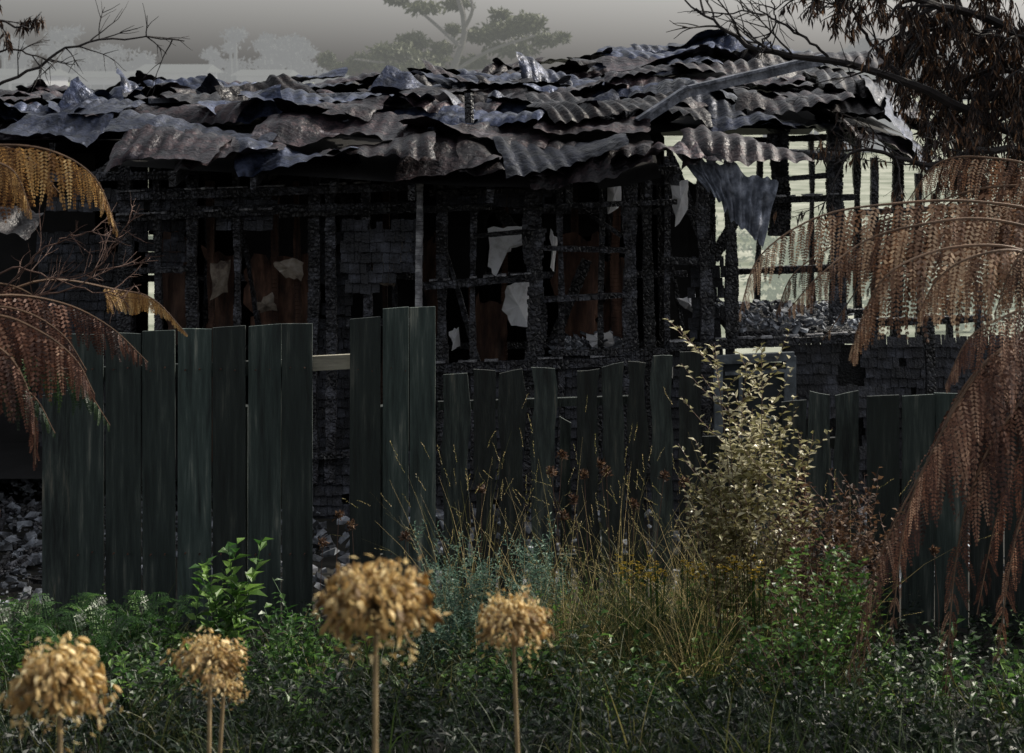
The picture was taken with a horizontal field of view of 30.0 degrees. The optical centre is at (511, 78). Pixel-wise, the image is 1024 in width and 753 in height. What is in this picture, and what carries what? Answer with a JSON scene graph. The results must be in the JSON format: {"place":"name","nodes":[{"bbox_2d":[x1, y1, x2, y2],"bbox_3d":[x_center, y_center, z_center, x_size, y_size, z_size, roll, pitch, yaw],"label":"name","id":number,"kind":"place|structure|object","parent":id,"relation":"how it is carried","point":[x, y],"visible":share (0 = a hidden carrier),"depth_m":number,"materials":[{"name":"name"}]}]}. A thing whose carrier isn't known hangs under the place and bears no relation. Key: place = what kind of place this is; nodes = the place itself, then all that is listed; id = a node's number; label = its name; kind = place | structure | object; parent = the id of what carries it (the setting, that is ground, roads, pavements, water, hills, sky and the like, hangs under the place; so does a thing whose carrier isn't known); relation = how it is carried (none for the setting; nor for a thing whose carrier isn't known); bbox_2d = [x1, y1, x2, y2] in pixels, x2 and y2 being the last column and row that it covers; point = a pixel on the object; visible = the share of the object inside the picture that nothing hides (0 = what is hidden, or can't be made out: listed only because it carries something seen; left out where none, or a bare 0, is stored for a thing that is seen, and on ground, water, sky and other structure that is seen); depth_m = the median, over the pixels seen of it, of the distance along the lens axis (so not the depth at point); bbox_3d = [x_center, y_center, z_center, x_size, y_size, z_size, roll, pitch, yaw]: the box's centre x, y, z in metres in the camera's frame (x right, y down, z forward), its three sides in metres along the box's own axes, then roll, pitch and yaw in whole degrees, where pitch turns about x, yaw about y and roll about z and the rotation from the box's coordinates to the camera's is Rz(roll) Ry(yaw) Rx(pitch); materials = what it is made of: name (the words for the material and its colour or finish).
{"place":"outdoors","nodes":[
{"label":"outdoors","id":0,"kind":"place"},
{"bbox_2d":[0,616,1022,752],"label":"leaf litter","id":1,"kind":"object","parent":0,"point":[605,698],"visible":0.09,"depth_m":8.47,"materials":[{"name":"brown plant"}]},
{"bbox_2d":[0,387,1023,752],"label":"long grass","id":2,"kind":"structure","parent":0,"point":[616,631],"depth_m":8.65,"materials":[{"name":"green plant"}]},
{"bbox_2d":[0,82,1023,752],"bbox_3d":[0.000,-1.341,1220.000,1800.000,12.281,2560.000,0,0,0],"label":"ground","id":3,"kind":"structure","parent":0,"point":[334,530],"depth_m":13.52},
{"bbox_2d":[0,69,70,90],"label":"distant house","id":4,"kind":"structure","parent":3,"relation":"on","point":[59,78],"depth_m":125.77,"materials":[{"name":"grey plant"}]},
{"bbox_2d":[0,631,121,752],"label":"agapanthus seed head","id":5,"kind":"object","parent":3,"relation":"on","point":[67,672],"visible":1,"depth_m":3.96},
{"bbox_2d":[0,190,163,319],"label":"dry brushwood","id":6,"kind":"object","parent":3,"relation":"on","point":[51,277],"visible":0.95,"depth_m":9.00,"materials":[{"name":"brown plant"}]},
{"bbox_2d":[0,144,187,515],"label":"dead tree fern","id":7,"kind":"object","parent":3,"relation":"on","point":[43,332],"visible":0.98,"depth_m":8.09,"materials":[{"name":"brown plant"}]},
{"bbox_2d":[0,0,189,97],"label":"burnt sapling","id":8,"kind":"object","parent":3,"relation":"on","point":[34,25],"visible":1,"depth_m":8.30,"materials":[{"name":"black plant"}]},
{"bbox_2d":[65,71,135,89],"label":"distant house","id":9,"kind":"structure","parent":3,"relation":"on","point":[96,80],"depth_m":125.00,"materials":[{"name":"grey plant"}]},
{"bbox_2d":[0,590,206,678],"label":"green fern","id":10,"kind":"object","parent":3,"relation":"on","point":[149,612],"visible":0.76,"depth_m":9.49,"materials":[{"name":"green plant"}]},
{"bbox_2d":[132,64,223,79],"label":"distant house","id":11,"kind":"structure","parent":3,"relation":"on","point":[174,71],"depth_m":125.96,"materials":[{"name":"grey plant"}]},
{"bbox_2d":[159,626,249,752],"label":"agapanthus seed head","id":12,"kind":"object","parent":3,"relation":"on","point":[212,652],"visible":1,"depth_m":4.98},
{"bbox_2d":[200,663,249,752],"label":"agapanthus seed head","id":13,"kind":"object","parent":3,"relation":"on","point":[231,687],"visible":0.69,"depth_m":5.20},
{"bbox_2d":[160,537,354,681],"bbox_3d":[-1.292,2.715,9.643,1.028,0.722,0.544,0,0,17],"label":"leafy seedling","id":14,"kind":"object","parent":3,"relation":"on","point":[231,550],"visible":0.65,"depth_m":9.77,"materials":[{"name":"green plant"}]},
{"bbox_2d":[229,70,299,82],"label":"distant house","id":15,"kind":"structure","parent":3,"relation":"on","point":[251,76],"depth_m":125.29,"materials":[{"name":"grey plant"}]},
{"bbox_2d":[312,554,450,752],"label":"agapanthus seed head","id":16,"kind":"object","parent":3,"relation":"on","point":[357,595],"visible":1,"depth_m":3.66},
{"bbox_2d":[316,0,572,75],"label":"gum tree","id":17,"kind":"object","parent":3,"relation":"on","point":[380,56],"visible":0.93,"depth_m":60.29,"materials":[{"name":"grey plant"}]},
{"bbox_2d":[0,133,901,478],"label":"walls and floor","id":18,"kind":"structure","parent":3,"relation":"on","point":[16,457],"depth_m":19.60,"materials":[{"name":"black wood"}]},
{"bbox_2d":[162,175,717,375],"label":"interior linings","id":19,"kind":"object","parent":18,"relation":"on","point":[492,317],"visible":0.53,"depth_m":14.89,"materials":[{"name":"black wood"}]},
{"bbox_2d":[397,512,570,686],"bbox_3d":[-0.115,2.707,9.788,0.976,0.827,0.938,0,0,-14],"label":"spurge plant","id":20,"kind":"object","parent":3,"relation":"on","point":[453,622],"visible":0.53,"depth_m":9.90,"materials":[{"name":"green plant"}]},
{"bbox_2d":[0,88,991,486],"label":"charred framing","id":21,"kind":"object","parent":3,"relation":"on","point":[700,212],"visible":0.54,"depth_m":13.86,"materials":[{"name":"black wood"}]},
{"bbox_2d":[0,72,949,188],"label":"sarking","id":22,"kind":"object","parent":21,"relation":"on","point":[377,168],"visible":0.1,"depth_m":13.79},
{"bbox_2d":[0,28,952,239],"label":"roof sheets","id":23,"kind":"object","parent":22,"relation":"on","point":[619,89],"visible":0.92,"depth_m":14.38,"materials":[{"name":"metal"}]},
{"bbox_2d":[148,54,824,123],"bbox_3d":[-0.319,0.115,14.538,5.044,0.605,2.010,0,0,24],"label":"bent flashing","id":24,"kind":"object","parent":23,"relation":"on","point":[674,99],"visible":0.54,"depth_m":14.15,"materials":[{"name":"grey metal"}]},
{"bbox_2d":[676,153,778,247],"bbox_3d":[1.459,0.814,13.205,0.773,0.690,0.169,0,0,23],"label":"hanging sheet","id":25,"kind":"object","parent":23,"relation":"hanging from","point":[747,202],"visible":1,"depth_m":13.16,"materials":[{"name":"grey metal"}]},
{"bbox_2d":[35,164,1018,520],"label":"charred shingles","id":26,"kind":"object","parent":21,"relation":"attached to","point":[887,366],"visible":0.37,"depth_m":13.97,"materials":[{"name":"black wood"}]},
{"bbox_2d":[714,351,795,457],"bbox_3d":[1.723,2.312,13.552,0.579,0.752,0.060,0,0,0],"label":"window frame","id":27,"kind":"object","parent":21,"relation":"attached to","point":[730,366],"visible":0.42,"depth_m":13.57,"materials":[{"name":"metal"}]},
{"bbox_2d":[0,298,1004,606],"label":"ash and rubble","id":28,"kind":"object","parent":3,"relation":"on","point":[758,318],"visible":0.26,"depth_m":13.56,"materials":[{"name":"ash"},{"name":"stone rubble"}]},
{"bbox_2d":[0,24,1011,142],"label":"distant trees","id":29,"kind":"object","parent":3,"relation":"on","point":[288,52],"visible":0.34,"depth_m":145.26,"materials":[{"name":"grey plant"}]},
{"bbox_2d":[0,552,1023,752],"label":"ground cover","id":30,"kind":"object","parent":3,"relation":"on","point":[938,665],"visible":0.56,"depth_m":8.34,"materials":[{"name":"green plant"}]},
{"bbox_2d":[470,584,554,752],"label":"agapanthus seed head","id":31,"kind":"object","parent":3,"relation":"on","point":[521,619],"visible":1,"depth_m":4.68},
{"bbox_2d":[41,306,1023,631],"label":"garden fence","id":32,"kind":"object","parent":3,"relation":"on","point":[229,462],"visible":0.62,"depth_m":11.20,"materials":[{"name":"wood"}]},
{"bbox_2d":[312,450,939,669],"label":"wildflower seed stems","id":33,"kind":"object","parent":3,"relation":"on","point":[323,542],"visible":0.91,"depth_m":10.10,"materials":[{"name":"brown plant"}]},
{"bbox_2d":[612,554,764,683],"bbox_3d":[0.916,2.727,9.728,0.798,0.722,0.565,0,0,0],"label":"tussock","id":34,"kind":"object","parent":3,"relation":"on","point":[692,573],"visible":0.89,"depth_m":9.68,"materials":[{"name":"green plant"}]},
{"bbox_2d":[664,318,837,658],"bbox_3d":[1.216,2.164,9.853,0.892,1.873,0.770,0,0,0],"label":"silvery shrub","id":35,"kind":"object","parent":3,"relation":"on","point":[743,498],"visible":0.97,"depth_m":9.83,"materials":[{"name":"beige plant"}]},
{"bbox_2d":[734,533,890,712],"bbox_3d":[1.399,2.569,8.888,0.640,0.874,1.033,0,0,30],"label":"leafy bush","id":36,"kind":"object","parent":3,"relation":"on","point":[829,643],"visible":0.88,"depth_m":8.94,"materials":[{"name":"green plant"}]},
{"bbox_2d":[749,458,905,668],"bbox_3d":[1.638,2.533,10.012,0.789,1.176,0.919,0,0,0],"label":"withered shrub","id":37,"kind":"object","parent":3,"relation":"on","point":[838,526],"visible":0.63,"depth_m":9.89,"materials":[{"name":"brown plant"}]},
{"bbox_2d":[667,0,1023,265],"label":"burnt tree","id":38,"kind":"object","parent":3,"relation":"on","point":[976,126],"visible":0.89,"depth_m":9.31,"materials":[{"name":"brown plant"}]},
{"bbox_2d":[715,215,1023,331],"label":"misty scrub","id":39,"kind":"object","parent":3,"relation":"on","point":[775,279],"visible":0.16,"depth_m":35.22,"materials":[{"name":"grey plant"}]},
{"bbox_2d":[844,70,913,151],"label":"distant house","id":40,"kind":"structure","parent":3,"relation":"on","point":[888,124],"depth_m":125.00,"materials":[{"name":"grey plant"}]},
{"bbox_2d":[738,155,1023,694],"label":"dead tree fern","id":41,"kind":"object","parent":3,"relation":"on","point":[994,371],"visible":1,"depth_m":7.90,"materials":[{"name":"brown plant"}]},
{"bbox_2d":[0,0,1023,81],"label":"sky","id":42,"kind":"structure","parent":0,"point":[343,28],"materials":[{"name":"grey"}]}
]}

